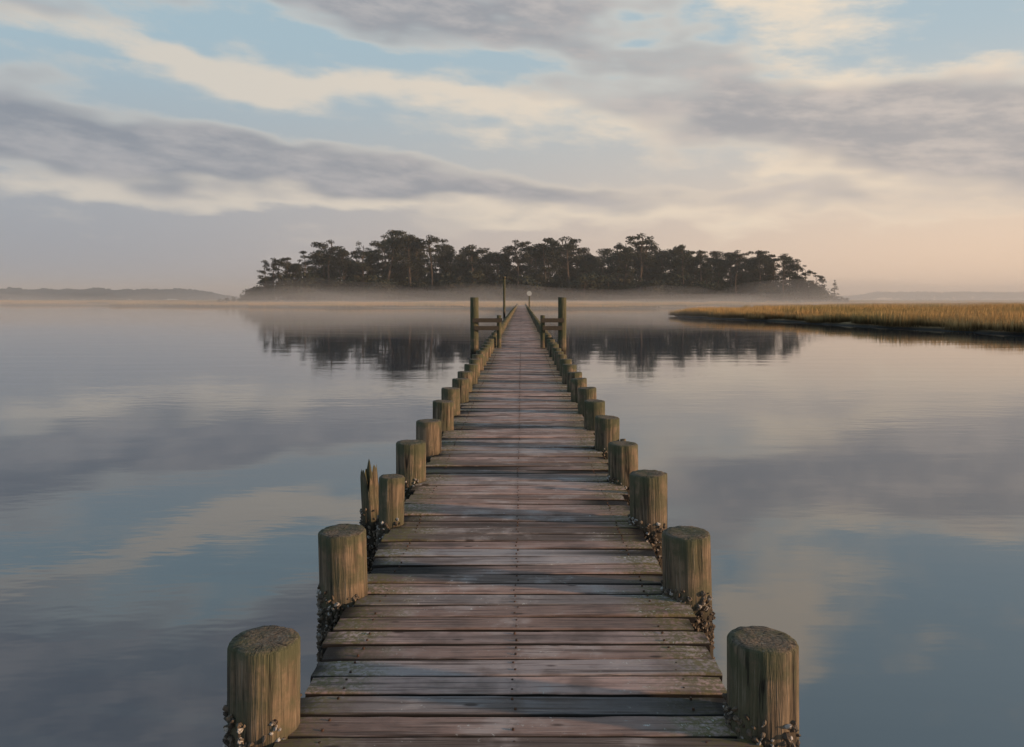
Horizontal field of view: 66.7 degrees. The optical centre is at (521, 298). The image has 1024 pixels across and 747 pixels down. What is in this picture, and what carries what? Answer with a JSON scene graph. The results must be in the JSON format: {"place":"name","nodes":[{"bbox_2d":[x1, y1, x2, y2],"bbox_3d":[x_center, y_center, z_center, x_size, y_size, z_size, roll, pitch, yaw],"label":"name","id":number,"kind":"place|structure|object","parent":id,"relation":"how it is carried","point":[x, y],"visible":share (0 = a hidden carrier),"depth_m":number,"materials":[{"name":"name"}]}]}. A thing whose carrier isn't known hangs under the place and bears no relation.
{"place":"outdoors","nodes":[
{"label":"outdoors","id":0,"kind":"place"},
{"bbox_2d":[0,298,1023,746],"bbox_3d":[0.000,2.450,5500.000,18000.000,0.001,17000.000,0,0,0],"label":"water","id":1,"kind":"structure","parent":0,"point":[180,486],"depth_m":10.13,"materials":[{"name":"grey liquid"}]},
{"bbox_2d":[0,287,238,299],"bbox_3d":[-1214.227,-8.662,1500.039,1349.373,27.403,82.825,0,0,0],"label":"distant treeline","id":2,"kind":"object","parent":1,"relation":"in","point":[94,293],"visible":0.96,"depth_m":1467.22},
{"bbox_2d":[470,297,501,358],"bbox_3d":[-1.101,1.458,24.278,1.002,2.984,0.307,0,0,0],"label":"mooring frame","id":3,"kind":"object","parent":1,"relation":"in","point":[475,320],"visible":0.66,"depth_m":24.18,"materials":[{"name":"brown wood"}]},
{"bbox_2d":[503,276,505,319],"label":"mooring pole","id":4,"kind":"object","parent":1,"relation":"in","point":[504,277],"visible":0.9,"depth_m":87.89,"materials":[{"name":"brown wood"}]},
{"bbox_2d":[222,304,800,746],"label":"wooden pier","id":5,"kind":"structure","parent":1,"relation":"in","point":[512,560],"depth_m":3.90,"materials":[{"name":"brown wood"}]},
{"bbox_2d":[527,291,531,307],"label":"navigation marker","id":6,"kind":"object","parent":1,"relation":"in","point":[529,293],"visible":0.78,"depth_m":114.83,"materials":[{"name":"white wood"}]},
{"bbox_2d":[540,297,565,353],"bbox_3d":[0.996,1.457,24.279,0.813,2.986,0.307,0,0,0],"label":"mooring frame","id":7,"kind":"object","parent":1,"relation":"in","point":[561,321],"visible":0.56,"depth_m":24.19,"materials":[{"name":"brown wood"}]},
{"bbox_2d":[833,291,1023,298],"bbox_3d":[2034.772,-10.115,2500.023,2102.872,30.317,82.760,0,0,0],"label":"distant treeline","id":8,"kind":"object","parent":1,"relation":"in","point":[948,295],"visible":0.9,"depth_m":2472.59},
{"bbox_2d":[0,300,1023,334],"bbox_3d":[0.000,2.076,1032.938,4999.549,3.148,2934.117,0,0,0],"label":"marsh ground","id":9,"kind":"structure","parent":0,"point":[869,325],"depth_m":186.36,"materials":[{"name":"brown plant"}]},
{"bbox_2d":[257,266,272,301],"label":"pine tree","id":10,"kind":"object","parent":9,"relation":"on","point":[264,279],"visible":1,"depth_m":265.88,"materials":[{"name":"green plant"}]},
{"bbox_2d":[261,258,280,299],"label":"pine tree","id":11,"kind":"object","parent":9,"relation":"on","point":[273,265],"visible":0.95,"depth_m":265.86,"materials":[{"name":"green plant"}]},
{"bbox_2d":[274,257,296,284],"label":"pine tree","id":12,"kind":"object","parent":9,"relation":"on","point":[287,264],"visible":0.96,"depth_m":264.29,"materials":[{"name":"green plant"}]},
{"bbox_2d":[294,251,312,284],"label":"pine tree","id":13,"kind":"object","parent":9,"relation":"on","point":[300,266],"visible":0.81,"depth_m":265.03,"materials":[{"name":"green plant"}]},
{"bbox_2d":[310,240,345,296],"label":"pine tree","id":14,"kind":"object","parent":9,"relation":"on","point":[331,249],"visible":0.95,"depth_m":265.94,"materials":[{"name":"green plant"}]},
{"bbox_2d":[329,249,355,287],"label":"pine tree","id":15,"kind":"object","parent":9,"relation":"on","point":[342,254],"visible":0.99,"depth_m":265.35,"materials":[{"name":"green plant"}]},
{"bbox_2d":[350,241,373,301],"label":"pine tree","id":16,"kind":"object","parent":9,"relation":"on","point":[363,265],"visible":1,"depth_m":265.26,"materials":[{"name":"green plant"}]},
{"bbox_2d":[377,230,413,300],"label":"pine tree","id":17,"kind":"object","parent":9,"relation":"on","point":[395,238],"visible":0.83,"depth_m":266.53,"materials":[{"name":"green plant"}]},
{"bbox_2d":[395,234,428,301],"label":"pine tree","id":18,"kind":"object","parent":9,"relation":"on","point":[407,263],"visible":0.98,"depth_m":265.65,"materials":[{"name":"green plant"}]},
{"bbox_2d":[413,235,448,300],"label":"pine tree","id":19,"kind":"object","parent":9,"relation":"on","point":[429,241],"visible":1,"depth_m":265.63,"materials":[{"name":"green plant"}]},
{"bbox_2d":[456,244,489,280],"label":"pine tree","id":20,"kind":"object","parent":9,"relation":"on","point":[468,249],"visible":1,"depth_m":266.40,"materials":[{"name":"green plant"}]},
{"bbox_2d":[500,240,532,298],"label":"pine tree","id":21,"kind":"object","parent":9,"relation":"on","point":[522,244],"visible":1,"depth_m":265.42,"materials":[{"name":"green plant"}]},
{"bbox_2d":[216,233,849,302],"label":"pine forest","id":22,"kind":"object","parent":9,"relation":"on","point":[592,278],"visible":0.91,"depth_m":268.05,"materials":[{"name":"green plant"}]},
{"bbox_2d":[528,238,562,300],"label":"pine tree","id":23,"kind":"object","parent":9,"relation":"on","point":[541,274],"visible":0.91,"depth_m":265.47,"materials":[{"name":"green plant"}]},
{"bbox_2d":[546,236,581,301],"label":"pine tree","id":24,"kind":"object","parent":9,"relation":"on","point":[570,245],"visible":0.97,"depth_m":265.53,"materials":[{"name":"green plant"}]},
{"bbox_2d":[613,242,636,287],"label":"pine tree","id":25,"kind":"object","parent":9,"relation":"on","point":[619,246],"visible":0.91,"depth_m":265.84,"materials":[{"name":"green plant"}]},
{"bbox_2d":[623,233,660,300],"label":"pine tree","id":26,"kind":"object","parent":9,"relation":"on","point":[639,243],"visible":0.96,"depth_m":266.31,"materials":[{"name":"green plant"}]},
{"bbox_2d":[669,244,695,301],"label":"pine tree","id":27,"kind":"object","parent":9,"relation":"on","point":[680,254],"visible":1,"depth_m":265.89,"materials":[{"name":"green plant"}]},
{"bbox_2d":[690,250,709,300],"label":"pine tree","id":28,"kind":"object","parent":9,"relation":"on","point":[699,257],"visible":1,"depth_m":267.08,"materials":[{"name":"green plant"}]},
{"bbox_2d":[724,250,748,301],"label":"pine tree","id":29,"kind":"object","parent":9,"relation":"on","point":[737,257],"visible":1,"depth_m":265.51,"materials":[{"name":"green plant"}]},
{"bbox_2d":[746,250,771,284],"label":"pine tree","id":30,"kind":"object","parent":9,"relation":"on","point":[760,257],"visible":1,"depth_m":267.26,"materials":[{"name":"green plant"}]},
{"bbox_2d":[768,253,800,301],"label":"pine tree","id":31,"kind":"object","parent":9,"relation":"on","point":[784,258],"visible":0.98,"depth_m":265.36,"materials":[{"name":"green plant"}]},
{"bbox_2d":[787,263,806,298],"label":"pine tree","id":32,"kind":"object","parent":9,"relation":"on","point":[797,266],"visible":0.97,"depth_m":266.27,"materials":[{"name":"green plant"}]},
{"bbox_2d":[798,269,812,301],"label":"pine tree","id":33,"kind":"object","parent":9,"relation":"on","point":[808,281],"visible":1,"depth_m":265.51,"materials":[{"name":"green plant"}]},
{"bbox_2d":[808,272,821,301],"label":"pine tree","id":34,"kind":"object","parent":9,"relation":"on","point":[814,285],"visible":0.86,"depth_m":265.67,"materials":[{"name":"green plant"}]},
{"bbox_2d":[819,276,825,300],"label":"pine tree","id":35,"kind":"object","parent":9,"relation":"on","point":[822,280],"visible":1,"depth_m":266.23,"materials":[{"name":"green plant"}]},
{"bbox_2d":[830,280,838,302],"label":"pine tree","id":36,"kind":"object","parent":9,"relation":"on","point":[834,293],"visible":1,"depth_m":265.95,"materials":[{"name":"green plant"}]},
{"bbox_2d":[0,0,1023,297],"label":"sky","id":37,"kind":"structure","parent":0,"point":[873,145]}
]}

